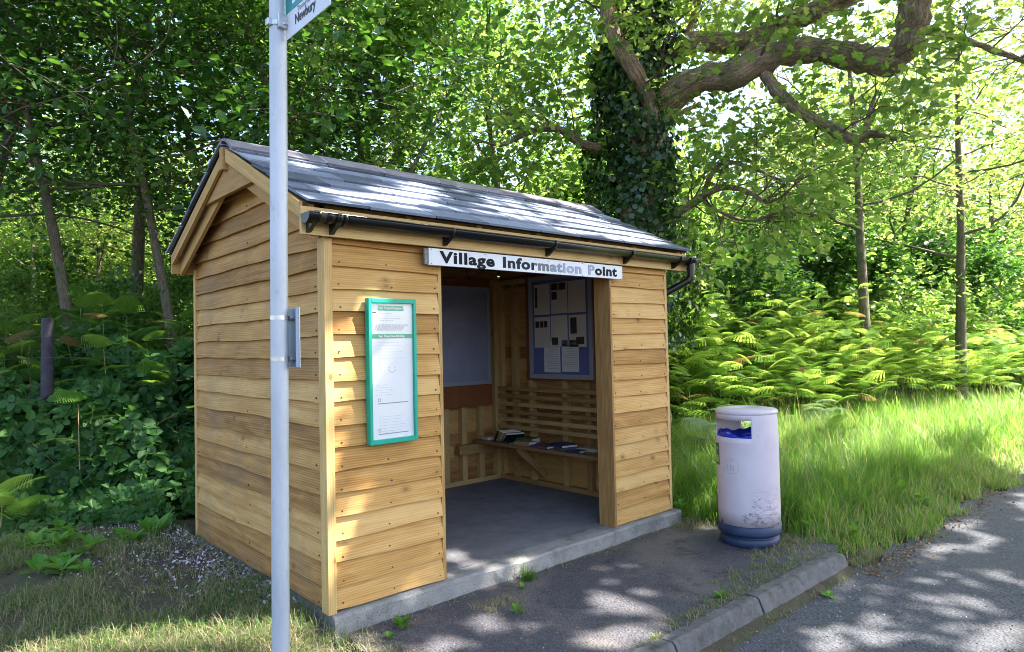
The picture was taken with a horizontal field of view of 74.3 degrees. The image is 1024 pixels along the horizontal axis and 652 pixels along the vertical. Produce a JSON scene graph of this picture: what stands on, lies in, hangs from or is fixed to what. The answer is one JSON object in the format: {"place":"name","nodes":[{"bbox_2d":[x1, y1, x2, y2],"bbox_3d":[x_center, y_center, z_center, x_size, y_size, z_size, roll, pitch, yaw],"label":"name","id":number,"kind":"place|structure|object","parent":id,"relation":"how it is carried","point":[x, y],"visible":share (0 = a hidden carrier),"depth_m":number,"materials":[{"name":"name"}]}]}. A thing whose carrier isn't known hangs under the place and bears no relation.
{"place":"outdoors","nodes":[
{"label":"outdoors","id":0,"kind":"place"},
{"bbox_2d":[0,519,444,651],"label":"lawn grass","id":1,"kind":"structure","parent":0,"point":[20,558],"depth_m":4.16,"materials":[{"name":"plant"}]},
{"bbox_2d":[0,350,1023,651],"bbox_3d":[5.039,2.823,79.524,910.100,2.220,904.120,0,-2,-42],"label":"ground","id":2,"kind":"structure","parent":0,"point":[722,644],"depth_m":4.54,"materials":[{"name":"soil"}]},
{"bbox_2d":[0,474,54,527],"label":"fern","id":3,"kind":"object","parent":2,"relation":"on","point":[5,497],"visible":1,"depth_m":6.20,"materials":[{"name":"green plant"}]},
{"bbox_2d":[0,133,57,281],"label":"tree","id":4,"kind":"object","parent":2,"relation":"on","point":[10,227],"visible":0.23,"depth_m":17.75,"materials":[{"name":"green plant"}]},
{"bbox_2d":[21,526,48,548],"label":"weed","id":5,"kind":"object","parent":2,"relation":"on","point":[35,536],"visible":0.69,"depth_m":5.59,"materials":[{"name":"green plant"}]},
{"bbox_2d":[18,552,56,574],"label":"weed","id":6,"kind":"object","parent":2,"relation":"on","point":[38,558],"visible":0.94,"depth_m":5.04,"materials":[{"name":"green plant"}]},
{"bbox_2d":[0,234,79,343],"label":"bush","id":7,"kind":"object","parent":2,"relation":"on","point":[51,283],"visible":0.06,"depth_m":19.40,"materials":[{"name":"green plant"}]},
{"bbox_2d":[0,195,89,316],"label":"bush","id":8,"kind":"object","parent":2,"relation":"on","point":[3,257],"visible":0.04,"depth_m":19.73,"materials":[{"name":"green plant"}]},
{"bbox_2d":[0,262,96,375],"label":"bush","id":9,"kind":"object","parent":2,"relation":"on","point":[17,285],"visible":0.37,"depth_m":10.35,"materials":[{"name":"green plant"}]},
{"bbox_2d":[34,553,80,574],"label":"weed","id":10,"kind":"object","parent":2,"relation":"on","point":[62,563],"visible":0.81,"depth_m":4.98,"materials":[{"name":"green plant"}]},
{"bbox_2d":[44,530,75,549],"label":"weed","id":11,"kind":"object","parent":2,"relation":"on","point":[63,537],"visible":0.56,"depth_m":5.53,"materials":[{"name":"green plant"}]},
{"bbox_2d":[44,520,81,533],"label":"weed","id":12,"kind":"object","parent":2,"relation":"on","point":[60,524],"visible":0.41,"depth_m":5.93,"materials":[{"name":"green plant"}]},
{"bbox_2d":[0,113,130,350],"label":"tree","id":13,"kind":"object","parent":2,"relation":"on","point":[19,262],"visible":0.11,"depth_m":18.54,"materials":[{"name":"green plant"}]},
{"bbox_2d":[0,176,145,349],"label":"bush","id":14,"kind":"object","parent":2,"relation":"on","point":[7,255],"visible":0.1,"depth_m":19.26,"materials":[{"name":"green plant"}]},
{"bbox_2d":[0,206,149,336],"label":"bush","id":15,"kind":"object","parent":2,"relation":"on","point":[24,247],"visible":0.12,"depth_m":19.29,"materials":[{"name":"green plant"}]},
{"bbox_2d":[32,390,123,471],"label":"fern","id":16,"kind":"object","parent":2,"relation":"on","point":[76,397],"visible":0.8,"depth_m":7.09,"materials":[{"name":"green plant"}]},
{"bbox_2d":[76,558,95,572],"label":"weed","id":17,"kind":"object","parent":2,"relation":"on","point":[86,563],"visible":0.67,"depth_m":4.98,"materials":[{"name":"green plant"}]},
{"bbox_2d":[0,474,177,535],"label":"brambles","id":18,"kind":"object","parent":2,"relation":"on","point":[120,503],"depth_m":6.34,"materials":[{"name":"plant"}]},
{"bbox_2d":[72,532,107,554],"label":"weed","id":19,"kind":"object","parent":2,"relation":"on","point":[89,541],"visible":0.92,"depth_m":5.38,"materials":[{"name":"green plant"}]},
{"bbox_2d":[0,318,191,419],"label":"wire fence","id":20,"kind":"object","parent":2,"relation":"on","point":[47,358],"visible":0.37,"depth_m":7.56,"materials":[{"name":"grey"}]},
{"bbox_2d":[0,286,193,443],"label":"shaded bracken","id":21,"kind":"object","parent":2,"relation":"on","point":[88,303],"visible":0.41,"depth_m":8.50,"materials":[{"name":"plant"}]},
{"bbox_2d":[0,314,194,519],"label":"brambles","id":22,"kind":"object","parent":2,"relation":"on","point":[127,450],"depth_m":7.40,"materials":[{"name":"plant"}]},
{"bbox_2d":[0,120,196,312],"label":"tree","id":23,"kind":"object","parent":2,"relation":"on","point":[72,239],"visible":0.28,"depth_m":16.31,"materials":[{"name":"green plant"}]},
{"bbox_2d":[30,192,166,329],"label":"bush","id":24,"kind":"object","parent":2,"relation":"on","point":[96,254],"visible":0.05,"depth_m":20.23,"materials":[{"name":"green plant"}]},
{"bbox_2d":[3,306,193,411],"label":"bracken stems","id":25,"kind":"object","parent":2,"relation":"on","point":[92,331],"visible":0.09,"depth_m":8.78,"materials":[{"name":"green"}]},
{"bbox_2d":[10,44,188,248],"bbox_3d":[-15.399,-4.670,27.671,10.390,13.625,13.582,-1,-2,-9],"label":"woodland tree","id":26,"kind":"object","parent":2,"relation":"on","point":[112,141],"depth_m":26.48,"materials":[{"name":"green plant"}]},
{"bbox_2d":[72,334,127,413],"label":"fern","id":27,"kind":"object","parent":2,"relation":"on","point":[100,338],"visible":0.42,"depth_m":7.80,"materials":[{"name":"green plant"}]},
{"bbox_2d":[15,141,208,301],"bbox_3d":[-10.051,-2.098,18.212,6.323,6.880,5.819,-2,-2,38],"label":"tree","id":28,"kind":"object","parent":2,"relation":"on","point":[112,231],"visible":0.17,"depth_m":17.51,"materials":[{"name":"green plant"}]},
{"bbox_2d":[36,265,192,374],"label":"bush","id":29,"kind":"object","parent":2,"relation":"on","point":[81,283],"visible":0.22,"depth_m":10.62,"materials":[{"name":"green plant"}]},
{"bbox_2d":[0,0,260,318],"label":"hazel tree","id":30,"kind":"object","parent":2,"relation":"on","point":[21,26],"visible":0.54,"depth_m":8.40,"materials":[{"name":"green plant"}]},
{"bbox_2d":[81,200,188,344],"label":"bush","id":31,"kind":"object","parent":2,"relation":"on","point":[147,246],"depth_m":21.05,"materials":[{"name":"green plant"}]},
{"bbox_2d":[81,257,193,350],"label":"bush","id":32,"kind":"object","parent":2,"relation":"on","point":[183,282],"visible":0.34,"depth_m":10.81,"materials":[{"name":"green plant"}]},
{"bbox_2d":[86,185,192,326],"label":"bush","id":33,"kind":"object","parent":2,"relation":"on","point":[127,273],"visible":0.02,"depth_m":18.55,"materials":[{"name":"green plant"}]},
{"bbox_2d":[111,511,173,541],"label":"dock plant","id":34,"kind":"object","parent":2,"relation":"on","point":[162,522],"visible":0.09,"depth_m":5.96,"materials":[{"name":"green plant"}]},
{"bbox_2d":[133,517,159,536],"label":"weed","id":35,"kind":"object","parent":2,"relation":"on","point":[147,523],"visible":0.76,"depth_m":5.78,"materials":[{"name":"green plant"}]},
{"bbox_2d":[85,114,212,307],"bbox_3d":[-8.991,-2.064,20.187,5.853,7.626,5.176,-1,-2,-15],"label":"tree","id":36,"kind":"object","parent":2,"relation":"on","point":[155,217],"visible":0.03,"depth_m":18.81,"materials":[{"name":"green plant"}]},
{"bbox_2d":[0,0,298,360],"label":"hazel tree","id":37,"kind":"object","parent":2,"relation":"on","point":[62,284],"visible":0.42,"depth_m":9.44,"materials":[{"name":"green plant"}]},
{"bbox_2d":[6,522,297,606],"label":"chippings","id":38,"kind":"object","parent":2,"relation":"on","point":[186,561],"visible":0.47,"depth_m":5.10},
{"bbox_2d":[144,246,193,350],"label":"bush","id":39,"kind":"object","parent":2,"relation":"on","point":[148,256],"depth_m":14.49,"materials":[{"name":"green plant"}]},
{"bbox_2d":[0,0,425,217],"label":"hazel tree","id":40,"kind":"object","parent":2,"relation":"on","point":[155,92],"visible":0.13,"depth_m":10.60,"materials":[{"name":"green plant"}]},
{"bbox_2d":[0,0,442,247],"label":"hazel tree","id":41,"kind":"object","parent":2,"relation":"on","point":[72,12],"visible":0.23,"depth_m":9.95,"materials":[{"name":"green plant"}]},
{"bbox_2d":[0,0,443,351],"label":"hazel tree","id":42,"kind":"object","parent":2,"relation":"on","point":[166,303],"visible":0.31,"depth_m":9.78,"materials":[{"name":"green plant"}]},
{"bbox_2d":[0,0,505,345],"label":"hazel tree","id":43,"kind":"object","parent":2,"relation":"on","point":[138,243],"visible":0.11,"depth_m":13.10,"materials":[{"name":"green plant"}]},
{"bbox_2d":[73,0,471,226],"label":"slim tree","id":44,"kind":"object","parent":2,"relation":"on","point":[191,155],"visible":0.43,"depth_m":9.35,"materials":[{"name":"green plant"}]},
{"bbox_2d":[0,0,559,213],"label":"hazel tree","id":45,"kind":"object","parent":2,"relation":"on","point":[261,98],"visible":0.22,"depth_m":8.07,"materials":[{"name":"green plant"}]},
{"bbox_2d":[265,0,330,651],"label":"bus stop pole","id":46,"kind":"object","parent":2,"relation":"on","point":[285,20],"visible":1,"depth_m":2.85,"materials":[{"name":"grey"}]},
{"bbox_2d":[259,57,467,174],"bbox_3d":[-6.064,-4.236,24.761,8.829,12.399,9.323,-2,-2,38],"label":"woodland tree","id":47,"kind":"object","parent":2,"relation":"on","point":[397,136],"visible":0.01,"depth_m":24.89,"materials":[{"name":"green plant"}]},
{"bbox_2d":[169,0,575,180],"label":"woodland tree","id":48,"kind":"object","parent":2,"relation":"on","point":[378,51],"visible":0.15,"depth_m":10.99,"materials":[{"name":"green plant"}]},
{"bbox_2d":[257,0,578,192],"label":"slim tree","id":49,"kind":"object","parent":2,"relation":"on","point":[451,146],"visible":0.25,"depth_m":10.51,"materials":[{"name":"green plant"}]},
{"bbox_2d":[166,138,700,648],"bbox_3d":[-0.571,0.312,6.139,3.999,3.338,2.752,0,-2,-42],"label":"wooden bus shelter","id":50,"kind":"object","parent":2,"relation":"on","point":[448,504],"visible":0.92,"depth_m":5.08,"materials":[{"name":"wood"}]},
{"bbox_2d":[365,298,417,445],"bbox_3d":[-0.767,0.284,4.327,0.354,0.918,0.048,0,-2,-42],"label":"timetable case","id":51,"kind":"object","parent":50,"relation":"attached to","point":[391,372],"visible":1,"depth_m":4.32,"materials":[{"name":"teal metal"}]},
{"bbox_2d":[441,277,491,408],"bbox_3d":[-0.705,0.187,7.531,1.235,1.460,0.067,0,-2,-42],"label":"notice board","id":52,"kind":"object","parent":50,"relation":"attached to","point":[466,345],"visible":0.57,"depth_m":7.68,"materials":[{"name":"grey metal"}]},
{"bbox_2d":[495,441,513,443],"bbox_3d":[-0.036,1.282,7.505,0.200,0.010,0.240,0,-2,-42],"label":"book","id":53,"kind":"object","parent":50,"relation":"on","point":[508,442],"visible":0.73,"depth_m":7.45,"materials":[{"name":"paper"}]},
{"bbox_2d":[502,432,524,441],"bbox_3d":[0.016,1.226,7.470,0.220,0.025,0.150,-1,-38,-22],"label":"book","id":54,"kind":"object","parent":53,"relation":"on","point":[510,436],"visible":0.88,"depth_m":7.44,"materials":[{"name":"paper"}]},
{"bbox_2d":[423,248,621,279],"bbox_3d":[0.184,-0.460,5.189,2.063,0.120,0.026,0,-2,-42],"label":"village sign","id":55,"kind":"object","parent":50,"relation":"attached to","point":[452,258],"visible":1,"depth_m":5.04,"materials":[{"name":"white plastic"}]},
{"bbox_2d":[514,440,535,446],"bbox_3d":[0.141,1.255,7.247,0.200,0.042,0.130,-3,-2,39],"label":"book","id":56,"kind":"object","parent":50,"relation":"on","point":[523,442],"visible":0.93,"depth_m":7.21,"materials":[{"name":"paper"}]},
{"bbox_2d":[529,443,555,448],"bbox_3d":[0.329,1.256,7.062,0.240,0.022,0.170,-3,-2,43],"label":"book","id":57,"kind":"object","parent":50,"relation":"on","point":[543,446],"visible":0.89,"depth_m":7.03,"materials":[{"name":"white paper"}]},
{"bbox_2d":[525,274,595,381],"bbox_3d":[0.504,0.001,7.271,0.071,1.175,1.020,0,-2,-42],"label":"notice board","id":58,"kind":"object","parent":50,"relation":"attached to","point":[560,330],"visible":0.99,"depth_m":7.23,"materials":[{"name":"blue metal"}]},
{"bbox_2d":[556,447,579,450],"bbox_3d":[0.576,1.247,6.897,0.180,0.020,0.200,-1,-2,-22],"label":"book","id":59,"kind":"object","parent":50,"relation":"on","point":[563,449],"visible":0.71,"depth_m":6.83,"materials":[{"name":"paper"}]},
{"bbox_2d":[549,441,577,447],"bbox_3d":[0.529,1.224,6.963,0.190,0.024,0.250,0,-2,-28],"label":"book","id":60,"kind":"object","parent":59,"relation":"on","point":[564,444],"visible":1,"depth_m":6.90,"materials":[{"name":"blue paper"}]},
{"bbox_2d":[315,0,667,199],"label":"woodland tree","id":61,"kind":"object","parent":2,"relation":"on","point":[493,20],"visible":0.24,"depth_m":10.51,"materials":[{"name":"green plant"}]},
{"bbox_2d":[395,0,602,193],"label":"woodland tree","id":62,"kind":"object","parent":2,"relation":"on","point":[478,75],"visible":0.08,"depth_m":13.45,"materials":[{"name":"green plant"}]},
{"bbox_2d":[516,357,732,461],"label":"undergrowth","id":63,"kind":"object","parent":2,"relation":"on","point":[680,401],"depth_m":10.95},
{"bbox_2d":[516,139,753,401],"bbox_3d":[1.357,-0.884,13.783,7.125,6.008,5.482,0,-2,-26],"label":"bush","id":64,"kind":"object","parent":2,"relation":"on","point":[568,193],"visible":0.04,"depth_m":12.50,"materials":[{"name":"green plant"}]},
{"bbox_2d":[520,98,779,360],"bbox_3d":[1.526,-1.135,13.359,6.071,6.653,7.890,-2,-2,14],"label":"bush","id":65,"kind":"object","parent":2,"relation":"on","point":[728,261],"visible":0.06,"depth_m":11.30,"materials":[{"name":"green plant"}]},
{"bbox_2d":[678,417,715,452],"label":"fern","id":66,"kind":"object","parent":2,"relation":"on","point":[697,420],"visible":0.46,"depth_m":8.55,"materials":[{"name":"green plant"}]},
{"bbox_2d":[427,0,1023,430],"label":"oak tree","id":67,"kind":"object","parent":2,"relation":"on","point":[639,102],"visible":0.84,"depth_m":8.56,"materials":[{"name":"green plant"}]},
{"bbox_2d":[681,172,781,247],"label":"bush","id":68,"kind":"object","parent":2,"relation":"on","point":[738,201],"depth_m":19.28,"materials":[{"name":"green plant"}]},
{"bbox_2d":[682,181,790,291],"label":"bush","id":69,"kind":"object","parent":2,"relation":"on","point":[740,232],"visible":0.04,"depth_m":18.35,"materials":[{"name":"green plant"}]},
{"bbox_2d":[633,552,847,651],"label":"kerb","id":70,"kind":"structure","parent":2,"relation":"on","point":[698,634],"depth_m":4.33,"materials":[{"name":"concrete"}]},
{"bbox_2d":[668,212,824,406],"bbox_3d":[4.090,-0.075,13.755,4.168,4.082,4.680,-3,-2,42],"label":"dark bush","id":71,"kind":"object","parent":2,"relation":"on","point":[767,285],"visible":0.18,"depth_m":12.85,"materials":[{"name":"green plant"}]},
{"bbox_2d":[496,376,1023,560],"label":"verge grass","id":72,"kind":"structure","parent":2,"relation":"on","point":[879,453],"depth_m":7.96,"materials":[{"name":"plant"}]},
{"bbox_2d":[714,211,857,397],"bbox_3d":[6.067,-0.298,16.746,5.200,4.535,4.631,0,-2,-39],"label":"dark bush","id":73,"kind":"object","parent":2,"relation":"on","point":[823,280],"visible":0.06,"depth_m":15.56,"materials":[{"name":"green plant"}]},
{"bbox_2d":[698,183,927,366],"bbox_3d":[8.159,-1.133,19.905,6.472,6.707,6.662,0,-2,-44],"label":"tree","id":74,"kind":"object","parent":2,"relation":"on","point":[766,211],"visible":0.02,"depth_m":19.52,"materials":[{"name":"green plant"}]},
{"bbox_2d":[780,399,848,422],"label":"fern","id":75,"kind":"object","parent":2,"relation":"on","point":[813,407],"visible":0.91,"depth_m":10.75,"materials":[{"name":"green plant"}]},
{"bbox_2d":[731,209,935,395],"bbox_3d":[7.381,-0.443,16.627,5.720,4.989,5.094,-1,-2,7],"label":"dark bush","id":76,"kind":"object","parent":2,"relation":"on","point":[840,241],"visible":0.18,"depth_m":15.77,"materials":[{"name":"green plant"}]},
{"bbox_2d":[814,414,857,440],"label":"fern","id":77,"kind":"object","parent":2,"relation":"on","point":[835,422],"visible":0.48,"depth_m":9.62,"materials":[{"name":"green plant"}]},
{"bbox_2d":[684,33,1001,336],"bbox_3d":[8.760,-3.481,19.211,7.625,10.708,8.052,-1,-2,-13],"label":"woodland tree","id":78,"kind":"object","parent":2,"relation":"on","point":[885,182],"visible":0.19,"depth_m":17.99,"materials":[{"name":"green plant"}]},
{"bbox_2d":[668,279,1023,427],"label":"bracken","id":79,"kind":"object","parent":2,"relation":"on","point":[721,365],"depth_m":12.83,"materials":[{"name":"plant"}]},
{"bbox_2d":[670,0,1023,402],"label":"slender tree","id":80,"kind":"object","parent":2,"relation":"on","point":[862,264],"visible":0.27,"depth_m":14.00,"materials":[{"name":"green plant"}]},
{"bbox_2d":[778,144,930,229],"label":"distant tree","id":81,"kind":"object","parent":2,"relation":"on","point":[875,180],"visible":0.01,"depth_m":32.27,"materials":[{"name":"green plant"}]},
{"bbox_2d":[757,104,965,237],"bbox_3d":[11.480,-3.473,25.721,8.952,10.585,9.728,0,-2,-40],"label":"woodland tree","id":82,"kind":"object","parent":2,"relation":"on","point":[902,202],"visible":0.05,"depth_m":24.35,"materials":[{"name":"green plant"}]},
{"bbox_2d":[768,247,954,396],"bbox_3d":[8.808,-0.243,18.282,4.631,4.535,5.200,-2,-2,17],"label":"dark bush","id":83,"kind":"object","parent":2,"relation":"on","point":[896,386],"visible":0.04,"depth_m":16.33,"materials":[{"name":"green plant"}]},
{"bbox_2d":[763,195,1021,393],"bbox_3d":[8.204,-0.589,16.724,5.472,5.670,5.632,-1,-2,-9],"label":"bush","id":84,"kind":"object","parent":2,"relation":"on","point":[895,287],"visible":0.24,"depth_m":15.57,"materials":[{"name":"green plant"}]},
{"bbox_2d":[763,0,1023,318],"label":"woodland tree","id":85,"kind":"object","parent":2,"relation":"on","point":[998,153],"visible":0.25,"depth_m":18.73,"materials":[{"name":"green plant"}]},
{"bbox_2d":[776,0,1023,400],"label":"slender tree","id":86,"kind":"object","parent":2,"relation":"on","point":[960,319],"visible":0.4,"depth_m":14.96,"materials":[{"name":"green plant"}]},
{"bbox_2d":[895,479,909,498],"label":"weed","id":87,"kind":"object","parent":2,"relation":"on","point":[903,483],"visible":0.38,"depth_m":7.12,"materials":[{"name":"green plant"}]},
{"bbox_2d":[819,195,1004,391],"bbox_3d":[10.423,-0.632,19.785,5.630,5.835,5.796,-1,-2,-21],"label":"bush","id":88,"kind":"object","parent":2,"relation":"on","point":[907,226],"visible":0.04,"depth_m":18.71,"materials":[{"name":"green plant"}]},
{"bbox_2d":[821,147,1012,253],"bbox_3d":[17.277,-3.794,29.631,8.476,11.272,8.027,-1,-2,-5],"label":"woodland tree","id":89,"kind":"object","parent":2,"relation":"on","point":[946,227],"visible":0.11,"depth_m":29.93,"materials":[{"name":"green plant"}]},
{"bbox_2d":[911,492,931,508],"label":"weed","id":90,"kind":"object","parent":2,"relation":"on","point":[920,497],"visible":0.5,"depth_m":6.89,"materials":[{"name":"green plant"}]},
{"bbox_2d":[830,215,1023,387],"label":"dark bush","id":91,"kind":"object","parent":2,"relation":"on","point":[986,262],"visible":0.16,"depth_m":17.85,"materials":[{"name":"green plant"}]},
{"bbox_2d":[833,142,1022,255],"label":"distant tree","id":92,"kind":"object","parent":2,"relation":"on","point":[997,222],"visible":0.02,"depth_m":31.27,"materials":[{"name":"green plant"}]},
{"bbox_2d":[840,7,1023,375],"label":"woodland tree","id":93,"kind":"object","parent":2,"relation":"on","point":[1016,206],"visible":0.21,"depth_m":23.93,"materials":[{"name":"green plant"}]},
{"bbox_2d":[904,244,1022,384],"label":"dark bush","id":94,"kind":"object","parent":2,"relation":"on","point":[1012,375],"visible":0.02,"depth_m":19.62,"materials":[{"name":"green plant"}]},
{"bbox_2d":[911,122,1023,311],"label":"distant tree","id":95,"kind":"object","parent":2,"relation":"on","point":[1001,229],"visible":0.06,"depth_m":31.18,"materials":[{"name":"green plant"}]},
{"bbox_2d":[953,232,1023,335],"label":"bush","id":96,"kind":"object","parent":2,"relation":"on","point":[1010,288],"visible":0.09,"depth_m":21.57,"materials":[{"name":"green plant"}]},
{"bbox_2d":[968,280,1023,382],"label":"bush","id":97,"kind":"object","parent":2,"relation":"on","point":[1002,304],"visible":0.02,"depth_m":21.10,"materials":[{"name":"green plant"}]},
{"bbox_2d":[1,0,1023,343],"label":"sky","id":98,"kind":"structure","parent":0,"point":[749,92],"materials":[{"name":"white"}]},
{"bbox_2d":[348,517,837,651],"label":"pavement","id":99,"kind":"structure","parent":0,"point":[565,597],"depth_m":4.46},
{"bbox_2d":[392,615,411,628],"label":"weed","id":100,"kind":"object","parent":99,"relation":"on","point":[400,621],"visible":1,"depth_m":4.09,"materials":[{"name":"green plant"}]},
{"bbox_2d":[375,523,799,650],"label":"pavement debris","id":101,"kind":"object","parent":99,"relation":"on","point":[563,569],"visible":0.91,"depth_m":4.68,"materials":[{"name":"brown plant"}]},
{"bbox_2d":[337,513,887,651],"bbox_3d":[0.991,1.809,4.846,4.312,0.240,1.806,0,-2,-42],"label":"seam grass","id":102,"kind":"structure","parent":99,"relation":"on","point":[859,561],"depth_m":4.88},
{"bbox_2d":[674,497,690,518],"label":"weed","id":103,"kind":"object","parent":99,"relation":"on","point":[681,504],"visible":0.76,"depth_m":6.41,"materials":[{"name":"green plant"}]},
{"bbox_2d":[715,405,781,548],"bbox_3d":[1.993,1.250,5.712,0.512,1.131,0.512,0,-2,-42],"label":"litter bin","id":104,"kind":"object","parent":99,"relation":"on","point":[748,486],"visible":1,"depth_m":5.50,"materials":[{"name":"plastic"}]},
{"bbox_2d":[728,472,1023,651],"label":"road","id":105,"kind":"structure","parent":0,"point":[957,631],"depth_m":4.62,"materials":[{"name":"asphalt"}]},
{"bbox_2d":[736,493,1023,651],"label":"road grit","id":106,"kind":"object","parent":105,"relation":"on","point":[917,597],"visible":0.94,"depth_m":4.63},
{"bbox_2d":[860,473,1023,578],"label":"leaf litter","id":107,"kind":"object","parent":105,"relation":"on","point":[891,558],"visible":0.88,"depth_m":5.79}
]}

